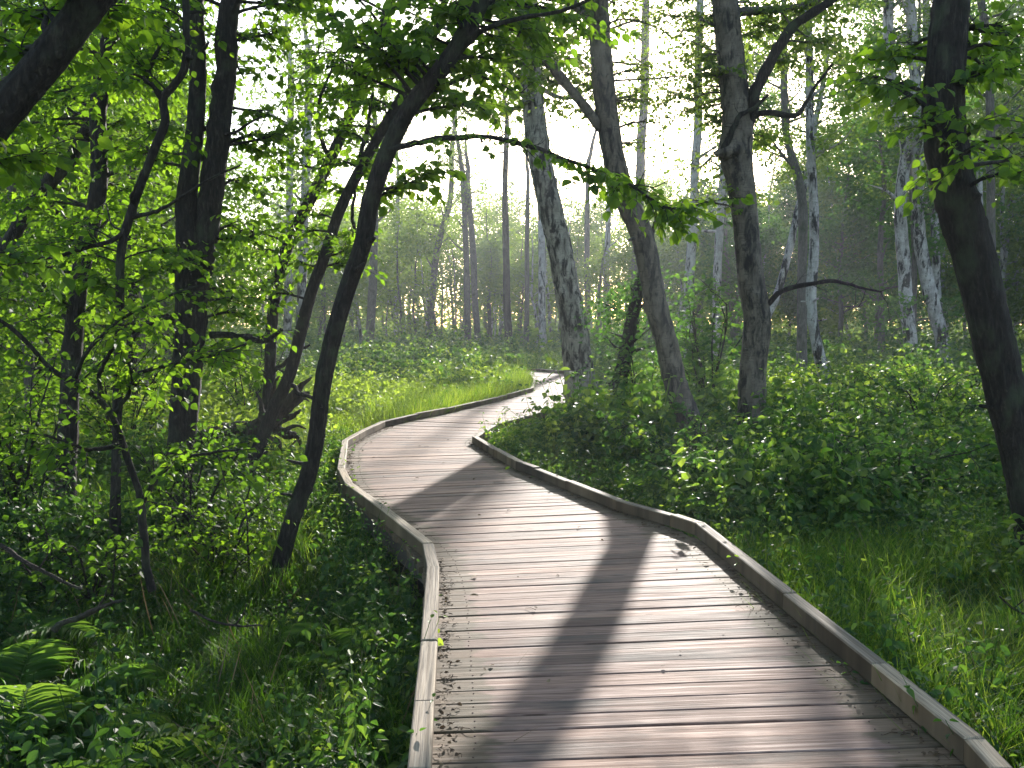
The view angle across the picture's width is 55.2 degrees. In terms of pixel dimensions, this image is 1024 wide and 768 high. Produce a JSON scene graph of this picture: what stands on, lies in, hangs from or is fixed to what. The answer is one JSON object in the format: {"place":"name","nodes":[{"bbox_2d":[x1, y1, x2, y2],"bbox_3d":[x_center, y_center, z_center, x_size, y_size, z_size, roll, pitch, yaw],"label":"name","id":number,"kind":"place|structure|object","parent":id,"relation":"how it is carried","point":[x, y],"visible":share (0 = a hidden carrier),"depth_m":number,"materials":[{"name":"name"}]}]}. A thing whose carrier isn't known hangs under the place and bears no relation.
{"place":"outdoors","nodes":[
{"label":"outdoors","id":0,"kind":"place"},
{"bbox_2d":[0,0,1023,328],"label":"sky","id":1,"kind":"structure","parent":0,"point":[573,141],"materials":[{"name":"white"}]},
{"bbox_2d":[0,334,1023,767],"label":"ground","id":2,"kind":"structure","parent":0,"point":[405,568],"depth_m":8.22,"materials":[{"name":"green plant"}]},
{"bbox_2d":[0,543,81,590],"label":"fallen branch","id":3,"kind":"object","parent":2,"relation":"on","point":[13,553],"visible":1,"depth_m":5.15,"materials":[{"name":"brown wood"}]},
{"bbox_2d":[0,611,105,653],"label":"fern","id":4,"kind":"object","parent":2,"relation":"on","point":[48,625],"visible":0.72,"depth_m":6.03,"materials":[{"name":"green plant"}]},
{"bbox_2d":[0,346,128,536],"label":"hazel bush","id":5,"kind":"object","parent":2,"relation":"on","point":[14,470],"visible":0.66,"depth_m":8.38,"materials":[{"name":"green plant"}]},
{"bbox_2d":[51,586,122,632],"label":"fallen branch","id":6,"kind":"object","parent":2,"relation":"on","point":[56,627],"visible":1,"depth_m":4.89,"materials":[{"name":"brown wood"}]},
{"bbox_2d":[0,639,175,755],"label":"fern","id":7,"kind":"object","parent":2,"relation":"on","point":[48,654],"visible":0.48,"depth_m":5.35,"materials":[{"name":"green plant"}]},
{"bbox_2d":[0,0,175,341],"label":"woodland tree","id":8,"kind":"object","parent":2,"relation":"on","point":[144,287],"visible":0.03,"depth_m":23.32,"materials":[{"name":"green plant"}]},
{"bbox_2d":[0,0,178,397],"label":"woodland tree","id":9,"kind":"object","parent":2,"relation":"on","point":[53,228],"visible":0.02,"depth_m":15.81,"materials":[{"name":"green plant"}]},
{"bbox_2d":[0,0,180,440],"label":"woodland tree","id":10,"kind":"object","parent":2,"relation":"on","point":[25,297],"visible":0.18,"depth_m":14.09,"materials":[{"name":"green plant"}]},
{"bbox_2d":[0,498,183,617],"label":"hazel bush","id":11,"kind":"object","parent":2,"relation":"on","point":[108,547],"visible":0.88,"depth_m":6.69,"materials":[{"name":"green plant"}]},
{"bbox_2d":[0,0,203,304],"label":"leaning tree","id":12,"kind":"object","parent":2,"relation":"on","point":[44,59],"visible":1,"depth_m":5.30,"materials":[{"name":"green plant"}]},
{"bbox_2d":[0,0,213,512],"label":"alder tree","id":13,"kind":"object","parent":2,"relation":"on","point":[71,335],"visible":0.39,"depth_m":10.07,"materials":[{"name":"green plant"}]},
{"bbox_2d":[0,683,239,767],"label":"fern","id":14,"kind":"object","parent":2,"relation":"on","point":[48,701],"visible":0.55,"depth_m":4.39,"materials":[{"name":"green plant"}]},
{"bbox_2d":[5,0,239,541],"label":"crooked sapling","id":15,"kind":"object","parent":2,"relation":"on","point":[158,136],"visible":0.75,"depth_m":8.04,"materials":[{"name":"green plant"}]},
{"bbox_2d":[17,326,230,455],"bbox_3d":[-5.263,0.210,13.203,2.382,2.194,2.249,1,4,22],"label":"leafy bush","id":16,"kind":"object","parent":2,"relation":"on","point":[129,411],"visible":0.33,"depth_m":13.08,"materials":[{"name":"green plant"}]},
{"bbox_2d":[0,0,271,410],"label":"woodland tree","id":17,"kind":"object","parent":2,"relation":"on","point":[162,220],"visible":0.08,"depth_m":17.39,"materials":[{"name":"green plant"}]},
{"bbox_2d":[0,0,290,359],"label":"leaning sapling","id":18,"kind":"object","parent":2,"relation":"on","point":[13,232],"visible":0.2,"depth_m":11.52,"materials":[{"name":"green plant"}]},
{"bbox_2d":[0,265,307,591],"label":"spreading sapling","id":19,"kind":"object","parent":2,"relation":"on","point":[119,345],"visible":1,"depth_m":6.14,"materials":[{"name":"green plant"}]},
{"bbox_2d":[83,474,295,593],"bbox_3d":[-2.438,1.182,7.680,1.728,1.034,1.168,0,3,0],"label":"hazel bush","id":20,"kind":"object","parent":2,"relation":"on","point":[217,542],"visible":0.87,"depth_m":7.52,"materials":[{"name":"green plant"}]},
{"bbox_2d":[98,415,294,561],"bbox_3d":[-2.663,0.950,8.412,1.474,1.288,1.549,0,3,0],"label":"holly bush","id":21,"kind":"object","parent":2,"relation":"on","point":[166,493],"visible":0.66,"depth_m":8.44,"materials":[{"name":"green plant"}]},
{"bbox_2d":[125,42,307,361],"bbox_3d":[-7.655,-4.179,24.950,5.365,9.547,5.256,3,4,43],"label":"woodland tree","id":22,"kind":"object","parent":2,"relation":"on","point":[255,265],"visible":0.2,"depth_m":24.71,"materials":[{"name":"green plant"}]},
{"bbox_2d":[85,0,358,537],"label":"twin stem tree","id":23,"kind":"object","parent":2,"relation":"on","point":[200,218],"visible":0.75,"depth_m":9.20,"materials":[{"name":"green plant"}]},
{"bbox_2d":[196,375,311,452],"bbox_3d":[-3.438,0.522,12.736,1.838,1.302,0.522,1,3,10],"label":"fallen log","id":24,"kind":"object","parent":2,"relation":"on","point":[292,402],"visible":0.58,"depth_m":12.62,"materials":[{"name":"brown wood"}]},
{"bbox_2d":[203,332,310,418],"bbox_3d":[-4.707,0.079,17.198,2.233,1.985,1.950,-3,4,-39],"label":"leafy bush","id":25,"kind":"object","parent":2,"relation":"on","point":[227,378],"visible":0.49,"depth_m":16.99,"materials":[{"name":"green plant"}]},
{"bbox_2d":[232,0,342,360],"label":"woodland tree","id":26,"kind":"object","parent":2,"relation":"on","point":[287,320],"visible":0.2,"depth_m":37.53,"materials":[{"name":"green plant"}]},
{"bbox_2d":[231,1,370,362],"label":"woodland tree","id":27,"kind":"object","parent":2,"relation":"on","point":[302,285],"visible":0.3,"depth_m":33.49,"materials":[{"name":"green plant"}]},
{"bbox_2d":[292,206,363,333],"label":"woodland tree","id":28,"kind":"object","parent":2,"relation":"on","point":[325,322],"visible":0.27,"depth_m":50.21,"materials":[{"name":"green plant"}]},
{"bbox_2d":[295,214,384,306],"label":"woodland tree","id":29,"kind":"object","parent":2,"relation":"on","point":[332,281],"visible":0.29,"depth_m":47.99,"materials":[{"name":"green plant"}]},
{"bbox_2d":[218,0,465,448],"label":"leaning sapling","id":30,"kind":"object","parent":2,"relation":"on","point":[270,370],"visible":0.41,"depth_m":12.93,"materials":[{"name":"green plant"}]},
{"bbox_2d":[231,0,460,493],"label":"leaning sapling","id":31,"kind":"object","parent":2,"relation":"on","point":[362,163],"visible":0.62,"depth_m":11.57,"materials":[{"name":"green plant"}]},
{"bbox_2d":[276,600,422,651],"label":"fern","id":32,"kind":"object","parent":2,"relation":"on","point":[340,633],"visible":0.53,"depth_m":6.06,"materials":[{"name":"green plant"}]},
{"bbox_2d":[283,642,419,700],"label":"fern","id":33,"kind":"object","parent":2,"relation":"on","point":[326,658],"visible":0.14,"depth_m":5.49,"materials":[{"name":"green plant"}]},
{"bbox_2d":[341,226,409,310],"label":"woodland tree","id":34,"kind":"object","parent":2,"relation":"on","point":[386,281],"visible":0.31,"depth_m":52.15,"materials":[{"name":"green plant"}]},
{"bbox_2d":[341,47,425,349],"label":"woodland tree","id":35,"kind":"object","parent":2,"relation":"on","point":[371,298],"visible":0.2,"depth_m":43.65,"materials":[{"name":"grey plant"}]},
{"bbox_2d":[353,210,438,343],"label":"woodland tree","id":36,"kind":"object","parent":2,"relation":"on","point":[396,270],"visible":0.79,"depth_m":50.53,"materials":[{"name":"green plant"}]},
{"bbox_2d":[384,120,420,341],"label":"woodland tree","id":37,"kind":"object","parent":2,"relation":"on","point":[396,199],"visible":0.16,"depth_m":59.45,"materials":[{"name":"green plant"}]},
{"bbox_2d":[368,191,454,330],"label":"woodland tree","id":38,"kind":"object","parent":2,"relation":"on","point":[417,202],"visible":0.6,"depth_m":53.70,"materials":[{"name":"green plant"}]},
{"bbox_2d":[374,217,463,338],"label":"woodland tree","id":39,"kind":"object","parent":2,"relation":"on","point":[423,295],"visible":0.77,"depth_m":52.16,"materials":[{"name":"green plant"}]},
{"bbox_2d":[399,192,461,335],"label":"woodland tree","id":40,"kind":"object","parent":2,"relation":"on","point":[439,265],"visible":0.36,"depth_m":57.52,"materials":[{"name":"green plant"}]},
{"bbox_2d":[399,74,484,341],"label":"woodland tree","id":41,"kind":"object","parent":2,"relation":"on","point":[447,207],"visible":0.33,"depth_m":54.41,"materials":[{"name":"green plant"}]},
{"bbox_2d":[421,83,495,343],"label":"woodland tree","id":42,"kind":"object","parent":2,"relation":"on","point":[465,250],"visible":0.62,"depth_m":51.47,"materials":[{"name":"green plant"}]},
{"bbox_2d":[423,216,493,331],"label":"woodland tree","id":43,"kind":"object","parent":2,"relation":"on","point":[453,280],"visible":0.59,"depth_m":55.98,"materials":[{"name":"green plant"}]},
{"bbox_2d":[433,109,489,343],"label":"woodland tree","id":44,"kind":"object","parent":2,"relation":"on","point":[473,265],"visible":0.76,"depth_m":51.56,"materials":[{"name":"grey plant"}]},
{"bbox_2d":[452,224,523,338],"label":"woodland tree","id":45,"kind":"object","parent":2,"relation":"on","point":[490,269],"visible":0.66,"depth_m":58.85,"materials":[{"name":"green plant"}]},
{"bbox_2d":[450,209,529,336],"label":"woodland tree","id":46,"kind":"object","parent":2,"relation":"on","point":[487,315],"visible":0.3,"depth_m":61.83,"materials":[{"name":"green plant"}]},
{"bbox_2d":[469,49,515,346],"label":"woodland tree","id":47,"kind":"object","parent":2,"relation":"on","point":[506,275],"visible":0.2,"depth_m":47.56,"materials":[{"name":"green plant"}]},
{"bbox_2d":[462,220,531,308],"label":"woodland tree","id":48,"kind":"object","parent":2,"relation":"on","point":[481,245],"visible":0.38,"depth_m":59.92,"materials":[{"name":"green plant"}]},
{"bbox_2d":[264,0,754,584],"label":"leaning tree","id":49,"kind":"object","parent":2,"relation":"on","point":[422,66],"visible":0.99,"depth_m":7.50,"materials":[{"name":"green plant"}]},
{"bbox_2d":[0,316,1023,767],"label":"nettle undergrowth","id":50,"kind":"object","parent":2,"relation":"on","point":[758,500],"visible":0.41,"depth_m":8.49,"materials":[{"name":"green plant"}]},
{"bbox_2d":[3,150,1023,345],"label":"distant wood","id":51,"kind":"object","parent":2,"relation":"on","point":[280,323],"depth_m":97.02,"materials":[{"name":"green plant"}]},
{"bbox_2d":[482,230,552,341],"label":"woodland tree","id":52,"kind":"object","parent":2,"relation":"on","point":[519,239],"visible":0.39,"depth_m":57.02,"materials":[{"name":"green plant"}]},
{"bbox_2d":[498,191,537,333],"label":"woodland tree","id":53,"kind":"object","parent":2,"relation":"on","point":[520,211],"visible":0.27,"depth_m":76.74,"materials":[{"name":"green plant"}]},
{"bbox_2d":[368,0,674,404],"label":"birch tree","id":54,"kind":"object","parent":2,"relation":"on","point":[575,353],"visible":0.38,"depth_m":19.11,"materials":[{"name":"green plant"}]},
{"bbox_2d":[488,234,559,346],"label":"woodland tree","id":55,"kind":"object","parent":2,"relation":"on","point":[520,272],"visible":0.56,"depth_m":54.65,"materials":[{"name":"green plant"}]},
{"bbox_2d":[503,104,551,346],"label":"woodland tree","id":56,"kind":"object","parent":2,"relation":"on","point":[526,253],"visible":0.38,"depth_m":49.57,"materials":[{"name":"grey plant"}]},
{"bbox_2d":[508,102,563,349],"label":"woodland tree","id":57,"kind":"object","parent":2,"relation":"on","point":[542,281],"visible":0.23,"depth_m":45.67,"materials":[{"name":"white wood"}]},
{"bbox_2d":[426,0,715,445],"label":"birch tree","id":58,"kind":"object","parent":2,"relation":"on","point":[603,117],"visible":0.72,"depth_m":14.02,"materials":[{"name":"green plant"}]},
{"bbox_2d":[578,92,596,336],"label":"woodland tree","id":59,"kind":"object","parent":2,"relation":"on","point":[587,229],"visible":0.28,"depth_m":57.45,"materials":[{"name":"grey plant"}]},
{"bbox_2d":[578,205,630,322],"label":"woodland tree","id":60,"kind":"object","parent":2,"relation":"on","point":[617,232],"visible":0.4,"depth_m":60.38,"materials":[{"name":"green plant"}]},
{"bbox_2d":[577,231,633,338],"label":"woodland tree","id":61,"kind":"object","parent":2,"relation":"on","point":[593,269],"visible":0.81,"depth_m":52.91,"materials":[{"name":"green plant"}]},
{"bbox_2d":[578,209,632,337],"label":"woodland tree","id":62,"kind":"object","parent":2,"relation":"on","point":[619,255],"visible":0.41,"depth_m":54.20,"materials":[{"name":"green plant"}]},
{"bbox_2d":[597,334,664,407],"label":"leafy bush","id":63,"kind":"object","parent":2,"relation":"on","point":[628,358],"visible":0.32,"depth_m":17.44,"materials":[{"name":"green plant"}]},
{"bbox_2d":[573,216,709,404],"bbox_3d":[2.331,-0.977,18.022,2.433,4.282,3.166,0,3,0],"label":"tree","id":64,"kind":"object","parent":2,"relation":"on","point":[632,313],"visible":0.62,"depth_m":17.85,"materials":[{"name":"green plant"}]},
{"bbox_2d":[612,0,677,339],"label":"birch tree","id":65,"kind":"object","parent":2,"relation":"on","point":[640,163],"visible":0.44,"depth_m":53.03,"materials":[{"name":"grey plant"}]},
{"bbox_2d":[337,369,1011,767],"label":"boardwalk","id":66,"kind":"structure","parent":2,"relation":"on","point":[613,621],"depth_m":5.04,"materials":[{"name":"wood"}]},
{"bbox_2d":[347,426,950,767],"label":"leaf litter","id":67,"kind":"object","parent":66,"relation":"on","point":[935,753],"visible":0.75,"depth_m":4.98,"materials":[{"name":"brown plant"}]},
{"bbox_2d":[632,218,723,330],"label":"woodland tree","id":68,"kind":"object","parent":2,"relation":"on","point":[664,254],"visible":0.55,"depth_m":47.53,"materials":[{"name":"green plant"}]},
{"bbox_2d":[596,405,783,482],"bbox_3d":[2.072,0.887,11.171,2.196,1.206,2.158,0,3,0],"label":"bramble bush","id":69,"kind":"object","parent":2,"relation":"on","point":[644,432],"visible":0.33,"depth_m":11.00,"materials":[{"name":"green plant"}]},
{"bbox_2d":[663,170,736,335],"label":"woodland tree","id":70,"kind":"object","parent":2,"relation":"on","point":[701,191],"visible":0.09,"depth_m":56.81,"materials":[{"name":"green plant"}]},
{"bbox_2d":[665,261,743,393],"bbox_3d":[3.427,-0.617,17.808,1.851,3.111,2.133,0,3,0],"label":"young sycamore","id":71,"kind":"object","parent":2,"relation":"on","point":[692,353],"visible":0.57,"depth_m":17.41,"materials":[{"name":"green plant"}]},
{"bbox_2d":[646,0,770,356],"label":"birch tree","id":72,"kind":"object","parent":2,"relation":"on","point":[691,246],"visible":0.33,"depth_m":31.57,"materials":[{"name":"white plant"}]},
{"bbox_2d":[643,0,782,365],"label":"birch tree","id":73,"kind":"object","parent":2,"relation":"on","point":[718,250],"visible":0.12,"depth_m":35.65,"materials":[{"name":"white plant"}]},
{"bbox_2d":[664,45,791,340],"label":"woodland tree","id":74,"kind":"object","parent":2,"relation":"on","point":[727,236],"visible":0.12,"depth_m":52.97,"materials":[{"name":"green plant"}]},
{"bbox_2d":[674,401,788,445],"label":"bramble bush","id":75,"kind":"object","parent":2,"relation":"on","point":[679,406],"visible":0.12,"depth_m":13.40,"materials":[{"name":"green plant"}]},
{"bbox_2d":[675,14,804,343],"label":"woodland tree","id":76,"kind":"object","parent":2,"relation":"on","point":[731,279],"visible":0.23,"depth_m":49.15,"materials":[{"name":"green plant"}]},
{"bbox_2d":[620,424,861,503],"bbox_3d":[2.313,0.985,9.792,2.287,1.072,1.755,1,3,12],"label":"bramble bush","id":77,"kind":"object","parent":2,"relation":"on","point":[692,461],"visible":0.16,"depth_m":9.48,"materials":[{"name":"green plant"}]},
{"bbox_2d":[632,0,892,432],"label":"birch tree","id":78,"kind":"object","parent":2,"relation":"on","point":[739,102],"visible":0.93,"depth_m":13.77,"materials":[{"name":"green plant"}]},
{"bbox_2d":[723,81,807,324],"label":"woodland tree","id":79,"kind":"object","parent":2,"relation":"on","point":[771,184],"visible":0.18,"depth_m":56.85,"materials":[{"name":"green plant"}]},
{"bbox_2d":[699,0,867,373],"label":"birch tree","id":80,"kind":"object","parent":2,"relation":"on","point":[799,184],"visible":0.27,"depth_m":25.75,"materials":[{"name":"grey plant"}]},
{"bbox_2d":[759,158,847,334],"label":"woodland tree","id":81,"kind":"object","parent":2,"relation":"on","point":[789,309],"visible":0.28,"depth_m":52.31,"materials":[{"name":"green plant"}]},
{"bbox_2d":[711,0,896,383],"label":"birch tree","id":82,"kind":"object","parent":2,"relation":"on","point":[812,299],"visible":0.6,"depth_m":19.77,"materials":[{"name":"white plant"}]},
{"bbox_2d":[715,391,904,438],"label":"bramble bush","id":83,"kind":"object","parent":2,"relation":"on","point":[828,401],"visible":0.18,"depth_m":13.70,"materials":[{"name":"green plant"}]},
{"bbox_2d":[761,131,872,330],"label":"woodland tree","id":84,"kind":"object","parent":2,"relation":"on","point":[801,163],"visible":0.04,"depth_m":56.93,"materials":[{"name":"green plant"}]},
{"bbox_2d":[772,112,884,342],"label":"woodland tree","id":85,"kind":"object","parent":2,"relation":"on","point":[826,194],"visible":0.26,"depth_m":48.28,"materials":[{"name":"green plant"}]},
{"bbox_2d":[753,0,917,316],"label":"birch tree","id":86,"kind":"object","parent":2,"relation":"on","point":[783,272],"visible":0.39,"depth_m":26.57,"materials":[{"name":"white plant"}]},
{"bbox_2d":[767,114,918,343],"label":"woodland tree","id":87,"kind":"object","parent":2,"relation":"on","point":[838,226],"visible":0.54,"depth_m":42.19,"materials":[{"name":"green plant"}]},
{"bbox_2d":[769,352,948,398],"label":"bramble bush","id":88,"kind":"object","parent":2,"relation":"on","point":[814,380],"visible":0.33,"depth_m":18.54,"materials":[{"name":"green plant"}]},
{"bbox_2d":[813,0,929,359],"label":"birch tree","id":89,"kind":"object","parent":2,"relation":"on","point":[904,267],"visible":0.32,"depth_m":29.62,"materials":[{"name":"white plant"}]},
{"bbox_2d":[825,136,925,339],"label":"woodland tree","id":90,"kind":"object","parent":2,"relation":"on","point":[854,321],"visible":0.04,"depth_m":53.14,"materials":[{"name":"green plant"}]},
{"bbox_2d":[752,410,1001,508],"bbox_3d":[3.378,0.904,9.196,2.334,1.243,1.926,-2,4,-28],"label":"bramble bush","id":91,"kind":"object","parent":2,"relation":"on","point":[925,463],"visible":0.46,"depth_m":8.97,"materials":[{"name":"green plant"}]},
{"bbox_2d":[817,0,975,356],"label":"woodland tree","id":92,"kind":"object","parent":2,"relation":"on","point":[880,282],"visible":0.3,"depth_m":35.58,"materials":[{"name":"green plant"}]},
{"bbox_2d":[831,360,988,431],"bbox_3d":[5.976,0.458,13.981,2.604,1.585,2.305,2,4,28],"label":"bramble bush","id":93,"kind":"object","parent":2,"relation":"on","point":[893,382],"visible":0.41,"depth_m":13.95,"materials":[{"name":"green plant"}]},
{"bbox_2d":[817,0,1006,363],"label":"woodland tree","id":94,"kind":"object","parent":2,"relation":"on","point":[932,249],"visible":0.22,"depth_m":30.59,"materials":[{"name":"green plant"}]},
{"bbox_2d":[852,0,985,363],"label":"birch tree","id":95,"kind":"object","parent":2,"relation":"on","point":[928,284],"visible":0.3,"depth_m":29.63,"materials":[{"name":"white plant"}]},
{"bbox_2d":[826,0,1023,549],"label":"dark trunk tree","id":96,"kind":"object","parent":2,"relation":"on","point":[950,51],"visible":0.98,"depth_m":6.84,"materials":[{"name":"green plant"}]},
{"bbox_2d":[862,0,1015,311],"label":"birch tree","id":97,"kind":"object","parent":2,"relation":"on","point":[936,268],"visible":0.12,"depth_m":31.72,"materials":[{"name":"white plant"}]},
{"bbox_2d":[873,125,1006,331],"bbox_3d":[17.291,-5.573,39.391,5.194,10.447,6.441,1,3,19],"label":"woodland tree","id":98,"kind":"object","parent":2,"relation":"on","point":[944,274],"visible":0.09,"depth_m":38.92,"materials":[{"name":"green wood"}]},
{"bbox_2d":[902,357,1022,405],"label":"bramble bush","id":99,"kind":"object","parent":2,"relation":"on","point":[962,380],"visible":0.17,"depth_m":18.49,"materials":[{"name":"green plant"}]},
{"bbox_2d":[905,0,1023,248],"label":"birch tree","id":100,"kind":"object","parent":2,"relation":"on","point":[990,107],"visible":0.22,"depth_m":23.58,"materials":[{"name":"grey plant"}]},
{"bbox_2d":[926,20,1023,348],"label":"woodland tree","id":101,"kind":"object","parent":2,"relation":"on","point":[1001,237],"visible":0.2,"depth_m":35.70,"materials":[{"name":"green plant"}]},
{"bbox_2d":[941,0,1023,330],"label":"woodland tree","id":102,"kind":"object","parent":2,"relation":"on","point":[1015,257],"visible":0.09,"depth_m":40.61,"materials":[{"name":"green plant"}]},
{"bbox_2d":[983,44,1023,282],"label":"woodland tree","id":103,"kind":"object","parent":2,"relation":"on","point":[1011,205],"visible":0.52,"depth_m":33.41,"materials":[{"name":"green plant"}]},
{"bbox_2d":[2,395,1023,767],"bbox_3d":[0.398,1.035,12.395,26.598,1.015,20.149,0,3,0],"label":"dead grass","id":104,"kind":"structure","parent":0,"point":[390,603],"depth_m":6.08,"materials":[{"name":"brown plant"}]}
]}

